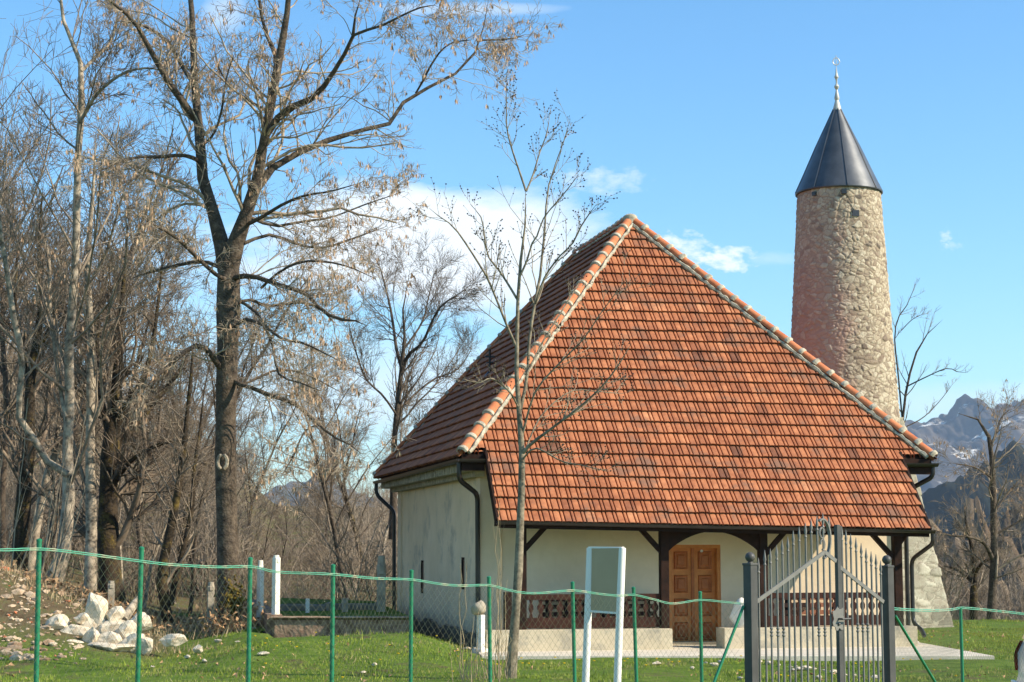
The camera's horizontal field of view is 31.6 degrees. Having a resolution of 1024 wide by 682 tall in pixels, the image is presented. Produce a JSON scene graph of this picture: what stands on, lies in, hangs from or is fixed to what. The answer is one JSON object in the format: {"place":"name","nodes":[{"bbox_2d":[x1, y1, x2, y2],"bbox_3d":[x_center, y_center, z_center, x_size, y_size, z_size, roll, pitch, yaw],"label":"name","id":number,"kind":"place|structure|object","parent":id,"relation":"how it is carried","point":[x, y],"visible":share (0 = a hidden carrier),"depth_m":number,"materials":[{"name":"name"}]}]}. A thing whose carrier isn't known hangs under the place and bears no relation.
{"place":"outdoors","nodes":[
{"label":"outdoors","id":0,"kind":"place"},
{"bbox_2d":[265,470,397,506],"bbox_3d":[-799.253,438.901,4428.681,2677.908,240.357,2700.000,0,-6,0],"label":"mountain","id":1,"kind":"structure","parent":0,"point":[283,488],"depth_m":4118.10,"materials":[{"name":"stone"}]},
{"bbox_2d":[271,597,408,619],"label":"terrace ground","id":2,"kind":"structure","parent":0,"point":[313,601],"depth_m":38.69,"materials":[{"name":"concrete"}]},
{"bbox_2d":[272,555,280,614],"bbox_3d":[-4.725,4.979,36.170,0.146,1.381,0.146,-5,-8,38],"label":"gravestone","id":3,"kind":"object","parent":2,"relation":"on","point":[276,559],"visible":0.89,"depth_m":36.14,"materials":[{"name":"stone"}]},
{"bbox_2d":[280,602,329,610],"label":"grave kerb","id":4,"kind":"structure","parent":2,"relation":"on","point":[294,607],"depth_m":39.63,"materials":[{"name":"stone"}]},
{"bbox_2d":[305,598,309,612],"bbox_3d":[-4.370,5.747,38.600,0.083,0.487,0.083,2,-7,-20],"label":"gravestone","id":5,"kind":"object","parent":2,"relation":"on","point":[307,603],"visible":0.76,"depth_m":38.58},
{"bbox_2d":[342,598,347,611],"bbox_3d":[-3.626,5.822,39.195,0.138,0.480,0.138,2,-7,-20],"label":"gravestone","id":6,"kind":"object","parent":2,"relation":"on","point":[345,604],"visible":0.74,"depth_m":39.16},
{"bbox_2d":[335,602,376,609],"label":"grave kerb","id":7,"kind":"structure","parent":2,"relation":"on","point":[355,605],"depth_m":40.13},
{"bbox_2d":[376,556,385,611],"bbox_3d":[-2.842,5.365,39.246,0.201,1.398,0.201,1,-7,-11],"label":"gravestone","id":8,"kind":"object","parent":2,"relation":"on","point":[381,568],"visible":0.77,"depth_m":39.19,"materials":[{"name":"stone"}]},
{"bbox_2d":[0,370,1023,681],"bbox_3d":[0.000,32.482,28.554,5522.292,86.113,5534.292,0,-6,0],"label":"ground","id":9,"kind":"structure","parent":0,"point":[292,654],"depth_m":31.63,"materials":[{"name":"plant"}]},
{"bbox_2d":[0,101,51,509],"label":"bare tree","id":10,"kind":"object","parent":9,"relation":"on","point":[21,278],"visible":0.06,"depth_m":61.70,"materials":[{"name":"brown plant"}]},
{"bbox_2d":[0,113,62,443],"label":"bare tree","id":11,"kind":"object","parent":9,"relation":"on","point":[6,295],"visible":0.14,"depth_m":56.45,"materials":[{"name":"brown plant"}]},
{"bbox_2d":[0,565,86,663],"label":"rubble","id":12,"kind":"object","parent":9,"relation":"on","point":[8,649],"visible":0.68,"depth_m":32.93,"materials":[{"name":"stone"}]},
{"bbox_2d":[0,382,93,578],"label":"saplings","id":13,"kind":"object","parent":9,"relation":"on","point":[56,564],"visible":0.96,"depth_m":38.96,"materials":[{"name":"brown plant"}]},
{"bbox_2d":[0,211,97,548],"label":"bare tree","id":14,"kind":"object","parent":9,"relation":"on","point":[41,463],"visible":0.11,"depth_m":56.13,"materials":[{"name":"brown plant"}]},
{"bbox_2d":[2,218,101,518],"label":"bare tree","id":15,"kind":"object","parent":9,"relation":"on","point":[75,482],"visible":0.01,"depth_m":65.91,"materials":[{"name":"brown plant"}]},
{"bbox_2d":[0,168,110,530],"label":"bare tree","id":16,"kind":"object","parent":9,"relation":"on","point":[10,436],"visible":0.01,"depth_m":66.11,"materials":[{"name":"brown plant"}]},
{"bbox_2d":[45,614,69,629],"bbox_3d":[-8.433,5.226,33.394,0.467,0.353,0.376,0,-6,0],"label":"rock","id":17,"kind":"object","parent":9,"relation":"on","point":[56,623],"visible":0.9,"depth_m":33.28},
{"bbox_2d":[0,0,117,427],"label":"bare tree","id":18,"kind":"object","parent":9,"relation":"on","point":[13,255],"visible":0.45,"depth_m":47.06,"materials":[{"name":"brown plant"}]},
{"bbox_2d":[0,122,117,410],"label":"bare tree","id":19,"kind":"object","parent":9,"relation":"on","point":[45,197],"visible":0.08,"depth_m":82.72,"materials":[{"name":"brown plant"}]},
{"bbox_2d":[0,17,133,566],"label":"bare tree","id":20,"kind":"object","parent":9,"relation":"on","point":[3,478],"visible":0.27,"depth_m":53.07,"materials":[{"name":"brown plant"}]},
{"bbox_2d":[60,624,89,635],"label":"rock","id":21,"kind":"object","parent":9,"relation":"on","point":[75,630],"visible":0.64,"depth_m":33.23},
{"bbox_2d":[74,612,89,624],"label":"rock","id":22,"kind":"object","parent":21,"relation":"on","point":[83,619],"visible":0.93,"depth_m":33.42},
{"bbox_2d":[67,639,83,642],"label":"rock","id":23,"kind":"object","parent":9,"relation":"on","point":[73,640],"visible":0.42,"depth_m":32.68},
{"bbox_2d":[0,163,159,571],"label":"bare tree","id":24,"kind":"object","parent":9,"relation":"on","point":[22,532],"visible":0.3,"depth_m":47.02,"materials":[{"name":"brown plant"}]},
{"bbox_2d":[82,627,99,642],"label":"rock","id":25,"kind":"object","parent":9,"relation":"on","point":[90,632],"visible":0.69,"depth_m":32.80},
{"bbox_2d":[80,618,104,628],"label":"rock","id":26,"kind":"object","parent":9,"relation":"on","point":[89,623],"visible":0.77,"depth_m":33.45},
{"bbox_2d":[20,84,170,590],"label":"bare tree","id":27,"kind":"object","parent":9,"relation":"on","point":[91,377],"visible":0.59,"depth_m":44.08,"materials":[{"name":"brown plant"}]},
{"bbox_2d":[39,276,151,470],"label":"bare tree","id":28,"kind":"object","parent":9,"relation":"on","point":[98,400],"visible":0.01,"depth_m":67.37,"materials":[{"name":"brown plant"}]},
{"bbox_2d":[85,592,107,623],"bbox_3d":[-7.747,5.126,33.704,0.438,0.875,0.534,0,-6,0],"label":"rock","id":29,"kind":"object","parent":9,"relation":"on","point":[98,608],"visible":0.68,"depth_m":33.51,"materials":[{"name":"stone"}]},
{"bbox_2d":[0,0,193,582],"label":"bare tree","id":30,"kind":"object","parent":9,"relation":"on","point":[66,357],"visible":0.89,"depth_m":41.14,"materials":[{"name":"brown plant"}]},
{"bbox_2d":[35,263,161,585],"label":"bare tree","id":31,"kind":"object","parent":9,"relation":"on","point":[77,440],"visible":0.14,"depth_m":48.91,"materials":[{"name":"brown plant"}]},
{"bbox_2d":[9,247,205,596],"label":"bare tree","id":32,"kind":"object","parent":9,"relation":"on","point":[136,514],"visible":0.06,"depth_m":56.20,"materials":[{"name":"brown plant"}]},
{"bbox_2d":[97,631,121,643],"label":"rock","id":33,"kind":"object","parent":9,"relation":"on","point":[109,639],"visible":0.58,"depth_m":32.79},
{"bbox_2d":[97,619,124,633],"bbox_3d":[-7.424,5.327,33.489,0.568,0.370,0.306,1,-7,-11],"label":"rock","id":34,"kind":"object","parent":9,"relation":"on","point":[102,627],"visible":0.49,"depth_m":33.36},
{"bbox_2d":[106,606,125,621],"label":"rock","id":35,"kind":"object","parent":34,"relation":"on","point":[115,613],"visible":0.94,"depth_m":33.53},
{"bbox_2d":[87,642,134,651],"bbox_3d":[-7.267,5.562,32.604,0.867,0.259,0.568,-2,-7,21],"label":"rock","id":36,"kind":"object","parent":9,"relation":"on","point":[114,647],"visible":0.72,"depth_m":32.45,"materials":[{"name":"stone"}]},
{"bbox_2d":[107,581,114,607],"bbox_3d":[-8.794,5.681,39.613,0.160,0.844,0.160,2,-7,-17],"label":"gravestone","id":37,"kind":"object","parent":9,"relation":"on","point":[110,591],"visible":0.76,"depth_m":39.58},
{"bbox_2d":[14,199,214,504],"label":"bare tree","id":38,"kind":"object","parent":9,"relation":"on","point":[166,322],"visible":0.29,"depth_m":51.85,"materials":[{"name":"brown plant"}]},
{"bbox_2d":[0,22,248,572],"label":"bare tree","id":39,"kind":"object","parent":9,"relation":"on","point":[46,480],"visible":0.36,"depth_m":49.66,"materials":[{"name":"brown plant"}]},
{"bbox_2d":[98,310,152,508],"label":"bare tree","id":40,"kind":"object","parent":9,"relation":"on","point":[134,386],"visible":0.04,"depth_m":80.62,"materials":[{"name":"brown plant"}]},
{"bbox_2d":[115,620,136,639],"bbox_3d":[-7.086,5.341,33.184,0.362,0.422,0.326,4,-8,-35],"label":"rock","id":41,"kind":"object","parent":9,"relation":"on","point":[130,629],"visible":0.76,"depth_m":33.07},
{"bbox_2d":[130,612,152,633],"bbox_3d":[-6.873,5.218,33.376,0.482,0.430,0.390,0,-6,0],"label":"rock","id":42,"kind":"object","parent":41,"relation":"on","point":[146,618],"visible":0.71,"depth_m":33.28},
{"bbox_2d":[8,181,247,606],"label":"bare tree","id":43,"kind":"object","parent":9,"relation":"on","point":[113,468],"visible":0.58,"depth_m":44.64,"materials":[{"name":"brown plant"}]},
{"bbox_2d":[121,596,137,620],"bbox_3d":[-7.577,5.345,35.916,0.194,0.538,0.713,-2,-7,17],"label":"rock","id":44,"kind":"object","parent":9,"relation":"on","point":[128,611],"visible":0.57,"depth_m":35.81,"materials":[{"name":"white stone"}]},
{"bbox_2d":[119,633,144,652],"bbox_3d":[-6.890,5.493,32.821,0.440,0.390,0.302,-1,-7,12],"label":"rock","id":45,"kind":"object","parent":9,"relation":"on","point":[132,641],"visible":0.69,"depth_m":32.71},
{"bbox_2d":[0,94,271,574],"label":"bare tree","id":46,"kind":"object","parent":9,"relation":"on","point":[56,517],"visible":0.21,"depth_m":50.70,"materials":[{"name":"brown plant"}]},
{"bbox_2d":[141,637,152,655],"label":"rock","id":47,"kind":"object","parent":9,"relation":"on","point":[148,641],"visible":0.83,"depth_m":32.64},
{"bbox_2d":[54,234,268,596],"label":"bare tree","id":48,"kind":"object","parent":9,"relation":"on","point":[189,541],"visible":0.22,"depth_m":59.61,"materials":[{"name":"brown plant"}]},
{"bbox_2d":[120,350,215,607],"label":"bare tree","id":49,"kind":"object","parent":9,"relation":"on","point":[153,552],"visible":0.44,"depth_m":46.05,"materials":[{"name":"brown plant"}]},
{"bbox_2d":[159,634,187,646],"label":"rock","id":50,"kind":"object","parent":9,"relation":"on","point":[173,638],"visible":0.85,"depth_m":32.76,"materials":[{"name":"stone"}]},
{"bbox_2d":[116,299,236,625],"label":"bare tree","id":51,"kind":"object","parent":9,"relation":"on","point":[171,523],"visible":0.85,"depth_m":41.86,"materials":[{"name":"brown plant"}]},
{"bbox_2d":[193,645,202,652],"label":"rock","id":52,"kind":"object","parent":9,"relation":"on","point":[199,649],"visible":0.88,"depth_m":32.57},
{"bbox_2d":[0,344,397,612],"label":"thicket","id":53,"kind":"object","parent":9,"relation":"on","point":[367,550],"visible":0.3,"depth_m":60.80,"materials":[{"name":"brown plant"}]},
{"bbox_2d":[120,283,281,613],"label":"bare tree","id":54,"kind":"object","parent":9,"relation":"on","point":[195,544],"visible":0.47,"depth_m":52.06,"materials":[{"name":"brown plant"}]},
{"bbox_2d":[126,264,288,538],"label":"bare tree","id":55,"kind":"object","parent":9,"relation":"on","point":[197,400],"visible":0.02,"depth_m":72.18,"materials":[{"name":"brown plant"}]},
{"bbox_2d":[169,378,247,577],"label":"bare tree","id":56,"kind":"object","parent":9,"relation":"on","point":[213,471],"visible":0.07,"depth_m":64.56,"materials":[{"name":"brown plant"}]},
{"bbox_2d":[207,582,214,633],"bbox_3d":[-6.373,5.643,38.209,0.155,1.085,0.155,2,-7,-17],"label":"gravestone","id":57,"kind":"object","parent":9,"relation":"on","point":[210,587],"visible":0.69,"depth_m":38.17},
{"bbox_2d":[108,221,339,601],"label":"bare tree","id":58,"kind":"object","parent":9,"relation":"on","point":[211,489],"visible":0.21,"depth_m":58.25,"materials":[{"name":"brown plant"}]},
{"bbox_2d":[164,601,289,639],"bbox_3d":[-5.847,5.793,36.972,2.138,0.979,2.024,-5,-8,36],"label":"dead leaf brush","id":59,"kind":"object","parent":9,"relation":"on","point":[233,620],"visible":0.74,"depth_m":36.81,"materials":[{"name":"brown plant"}]},
{"bbox_2d":[207,354,322,558],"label":"bare tree","id":60,"kind":"object","parent":9,"relation":"on","point":[264,467],"visible":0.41,"depth_m":76.64,"materials":[{"name":"brown plant"}]},
{"bbox_2d":[238,479,291,565],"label":"bare tree","id":61,"kind":"object","parent":9,"relation":"on","point":[276,511],"visible":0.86,"depth_m":65.50,"materials":[{"name":"brown plant"}]},
{"bbox_2d":[267,485,306,574],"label":"bare tree","id":62,"kind":"object","parent":9,"relation":"on","point":[285,525],"visible":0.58,"depth_m":71.29,"materials":[{"name":"brown plant"}]},
{"bbox_2d":[203,334,406,598],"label":"bare tree","id":63,"kind":"object","parent":9,"relation":"on","point":[323,481],"visible":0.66,"depth_m":57.72,"materials":[{"name":"brown plant"}]},
{"bbox_2d":[50,0,566,636],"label":"ash tree","id":64,"kind":"object","parent":9,"relation":"on","point":[230,302],"visible":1,"depth_m":37.93,"materials":[{"name":"brown plant"}]},
{"bbox_2d":[291,510,327,593],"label":"bare tree","id":65,"kind":"object","parent":9,"relation":"on","point":[312,554],"visible":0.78,"depth_m":61.67,"materials":[{"name":"brown plant"}]},
{"bbox_2d":[294,472,333,581],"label":"bare tree","id":66,"kind":"object","parent":9,"relation":"on","point":[316,519],"visible":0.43,"depth_m":69.10,"materials":[{"name":"brown plant"}]},
{"bbox_2d":[213,294,428,590],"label":"bare tree","id":67,"kind":"object","parent":9,"relation":"on","point":[342,486],"visible":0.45,"depth_m":65.96,"materials":[{"name":"brown plant"}]},
{"bbox_2d":[283,420,360,599],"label":"bare tree","id":68,"kind":"object","parent":9,"relation":"on","point":[323,505],"visible":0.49,"depth_m":59.16,"materials":[{"name":"brown plant"}]},
{"bbox_2d":[275,379,373,569],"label":"bare tree","id":69,"kind":"object","parent":9,"relation":"on","point":[317,429],"visible":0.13,"depth_m":77.07,"materials":[{"name":"brown plant"}]},
{"bbox_2d":[246,599,413,637],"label":"retaining wall","id":70,"kind":"structure","parent":9,"relation":"on","point":[307,625],"depth_m":35.74,"materials":[{"name":"concrete"}]},
{"bbox_2d":[256,560,263,619],"bbox_3d":[-5.302,5.243,38.053,0.133,1.247,0.133,-5,-8,38],"label":"gravestone","id":71,"kind":"object","parent":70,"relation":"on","point":[260,584],"visible":0.73,"depth_m":38.02,"materials":[{"name":"stone"}]},
{"bbox_2d":[0,538,744,681],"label":"wire fence","id":72,"kind":"object","parent":9,"relation":"on","point":[38,592],"visible":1,"depth_m":11.77,"materials":[{"name":"green metal"}]},
{"bbox_2d":[353,330,436,553],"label":"bare tree","id":73,"kind":"object","parent":9,"relation":"on","point":[400,440],"visible":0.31,"depth_m":71.10,"materials":[{"name":"brown plant"}]},
{"bbox_2d":[328,229,502,539],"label":"bare tree","id":74,"kind":"object","parent":9,"relation":"on","point":[402,362],"visible":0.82,"depth_m":60.29,"materials":[{"name":"brown plant"}]},
{"bbox_2d":[470,600,487,652],"bbox_3d":[-0.651,5.536,34.600,0.325,1.139,0.301,-5,-8,38],"label":"stone post","id":75,"kind":"object","parent":9,"relation":"on","point":[482,621],"visible":0.77,"depth_m":34.54,"materials":[{"name":"stone"}]},
{"bbox_2d":[449,485,521,681],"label":"dry stalks","id":76,"kind":"object","parent":9,"relation":"on","point":[499,667],"visible":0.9,"depth_m":27.70,"materials":[{"name":"plant"}]},
{"bbox_2d":[0,560,1004,681],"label":"fallen leaves","id":77,"kind":"object","parent":9,"relation":"on","point":[152,618],"visible":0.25,"depth_m":38.36,"materials":[{"name":"plant"}]},
{"bbox_2d":[0,611,1023,681],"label":"grass","id":78,"kind":"structure","parent":9,"relation":"on","point":[546,662],"depth_m":30.69,"materials":[{"name":"plant"}]},
{"bbox_2d":[0,556,1023,681],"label":"dry grass","id":79,"kind":"structure","parent":9,"relation":"on","point":[151,632],"depth_m":36.22,"materials":[{"name":"plant"}]},
{"bbox_2d":[409,69,654,677],"bbox_3d":[0.288,0.447,28.655,3.860,9.892,2.595,0,-6,0],"label":"young tree","id":80,"kind":"object","parent":9,"relation":"on","point":[519,542],"visible":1,"depth_m":28.54,"materials":[{"name":"brown plant"}]},
{"bbox_2d":[582,546,625,681],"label":"sign board","id":81,"kind":"object","parent":9,"relation":"on","point":[605,570],"visible":0.96,"depth_m":17.72,"materials":[{"name":"white paint"}]},
{"bbox_2d":[254,632,967,677],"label":"wildflowers","id":82,"kind":"object","parent":9,"relation":"on","point":[555,657],"visible":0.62,"depth_m":31.41,"materials":[{"name":"orange plant"}]},
{"bbox_2d":[372,213,938,651],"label":"mosque","id":83,"kind":"structure","parent":9,"relation":"on","point":[735,430],"depth_m":37.52,"materials":[{"name":"paint"}]},
{"bbox_2d":[421,560,423,592],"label":"window","id":84,"kind":"structure","parent":83,"relation":"in","point":[422,561],"depth_m":43.75,"materials":[{"name":"grey"}]},
{"bbox_2d":[461,557,464,588],"bbox_3d":[-1.015,4.939,38.411,0.045,0.676,0.397,1,-7,-12],"label":"window","id":85,"kind":"structure","parent":83,"relation":"in","point":[462,558],"depth_m":38.51,"materials":[{"name":"grey"}]},
{"bbox_2d":[669,545,720,641],"bbox_3d":[3.749,5.240,37.399,1.117,2.032,0.220,1,-7,-12],"label":"door","id":86,"kind":"structure","parent":83,"relation":"in","point":[693,569],"depth_m":37.44,"materials":[{"name":"brown wood"}]},
{"bbox_2d":[729,597,743,627],"bbox_3d":[4.567,5.436,36.020,0.379,0.652,0.330,-5,-8,38],"label":"sack","id":87,"kind":"object","parent":83,"relation":"on","point":[736,612],"visible":0.51,"depth_m":35.91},
{"bbox_2d":[742,513,895,681],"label":"gate","id":88,"kind":"structure","parent":9,"relation":"on","point":[753,598],"depth_m":15.71,"materials":[{"name":"metal"}]},
{"bbox_2d":[791,58,952,627],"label":"minaret","id":89,"kind":"object","parent":9,"relation":"on","point":[841,320],"visible":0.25,"depth_m":46.46,"materials":[{"name":"stone"}]},
{"bbox_2d":[891,277,968,426],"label":"bare tree","id":90,"kind":"object","parent":9,"relation":"on","point":[905,394],"visible":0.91,"depth_m":57.28,"materials":[{"name":"brown plant"}]},
{"bbox_2d":[931,513,959,601],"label":"bare tree","id":91,"kind":"object","parent":9,"relation":"on","point":[952,542],"visible":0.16,"depth_m":59.71,"materials":[{"name":"brown plant"}]},
{"bbox_2d":[894,607,1023,681],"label":"wire fence","id":92,"kind":"object","parent":9,"relation":"on","point":[961,658],"visible":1,"depth_m":18.47,"materials":[{"name":"green metal"}]},
{"bbox_2d":[926,379,1023,619],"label":"bare tree","id":93,"kind":"object","parent":9,"relation":"on","point":[992,551],"visible":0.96,"depth_m":52.64,"materials":[{"name":"brown plant"}]},
{"bbox_2d":[932,478,1019,619],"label":"bare tree","id":94,"kind":"object","parent":9,"relation":"on","point":[973,600],"visible":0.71,"depth_m":53.99,"materials":[{"name":"brown plant"}]},
{"bbox_2d":[953,546,1002,617],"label":"bare tree","id":95,"kind":"object","parent":9,"relation":"on","point":[985,591],"visible":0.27,"depth_m":57.48,"materials":[{"name":"brown plant"}]},
{"bbox_2d":[934,516,1023,620],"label":"thicket","id":96,"kind":"object","parent":9,"relation":"on","point":[1000,605],"visible":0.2,"depth_m":54.86,"materials":[{"name":"brown plant"}]},
{"bbox_2d":[944,538,1020,619],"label":"bare tree","id":97,"kind":"object","parent":9,"relation":"on","point":[978,582],"visible":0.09,"depth_m":63.60,"materials":[{"name":"brown plant"}]},
{"bbox_2d":[954,502,1018,618],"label":"bare tree","id":98,"kind":"object","parent":9,"relation":"on","point":[986,573],"visible":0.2,"depth_m":61.69,"materials":[{"name":"brown plant"}]},
{"bbox_2d":[957,559,1015,617],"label":"bare tree","id":99,"kind":"object","parent":9,"relation":"on","point":[984,599],"visible":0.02,"depth_m":71.25,"materials":[{"name":"brown plant"}]},
{"bbox_2d":[998,489,1023,580],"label":"bare tree","id":100,"kind":"object","parent":9,"relation":"on","point":[1017,572],"visible":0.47,"depth_m":55.67,"materials":[{"name":"brown plant"}]},
{"bbox_2d":[1011,635,1023,681],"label":"parked car","id":101,"kind":"object","parent":9,"relation":"on","point":[1020,645],"visible":0.91,"depth_m":23.13,"materials":[{"name":"beige paint"}]},
{"bbox_2d":[0,0,1023,497],"label":"sky","id":102,"kind":"structure","parent":0,"point":[708,118],"materials":[{"name":"blue"}]},
{"bbox_2d":[473,641,993,660],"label":"pavement","id":103,"kind":"structure","parent":0,"point":[709,653],"depth_m":34.00,"materials":[{"name":"concrete"}]},
{"bbox_2d":[542,600,584,628],"bbox_3d":[1.126,5.631,36.302,1.015,0.992,0.470,1,-7,-12],"label":"bench","id":104,"kind":"object","parent":103,"relation":"on","point":[546,615],"visible":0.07,"depth_m":36.43,"materials":[{"name":"wood"}]},
{"bbox_2d":[600,599,654,627],"bbox_3d":[2.363,5.660,36.563,1.241,0.992,0.470,1,-7,-12],"label":"bench","id":105,"kind":"object","parent":103,"relation":"on","point":[641,613],"visible":0.01,"depth_m":36.76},
{"bbox_2d":[784,598,833,625],"bbox_3d":[6.222,5.752,37.378,1.296,0.992,0.470,1,-7,-12],"label":"bench","id":106,"kind":"object","parent":103,"relation":"on","point":[786,608],"visible":0.02,"depth_m":37.50,"materials":[{"name":"brown wood"}]},
{"bbox_2d":[904,394,1023,493],"bbox_3d":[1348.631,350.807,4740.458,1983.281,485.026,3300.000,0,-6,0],"label":"mountain","id":107,"kind":"structure","parent":0,"point":[953,427],"depth_m":4329.93,"materials":[{"name":"stone"}]},
{"bbox_2d":[921,440,1023,533],"bbox_3d":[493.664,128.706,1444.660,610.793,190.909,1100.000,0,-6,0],"label":"hill","id":108,"kind":"structure","parent":0,"point":[930,495],"depth_m":1445.15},
{"bbox_2d":[928,496,1023,618],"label":"wooded slope","id":109,"kind":"structure","parent":0,"point":[977,515],"depth_m":308.52,"materials":[{"name":"plant"}]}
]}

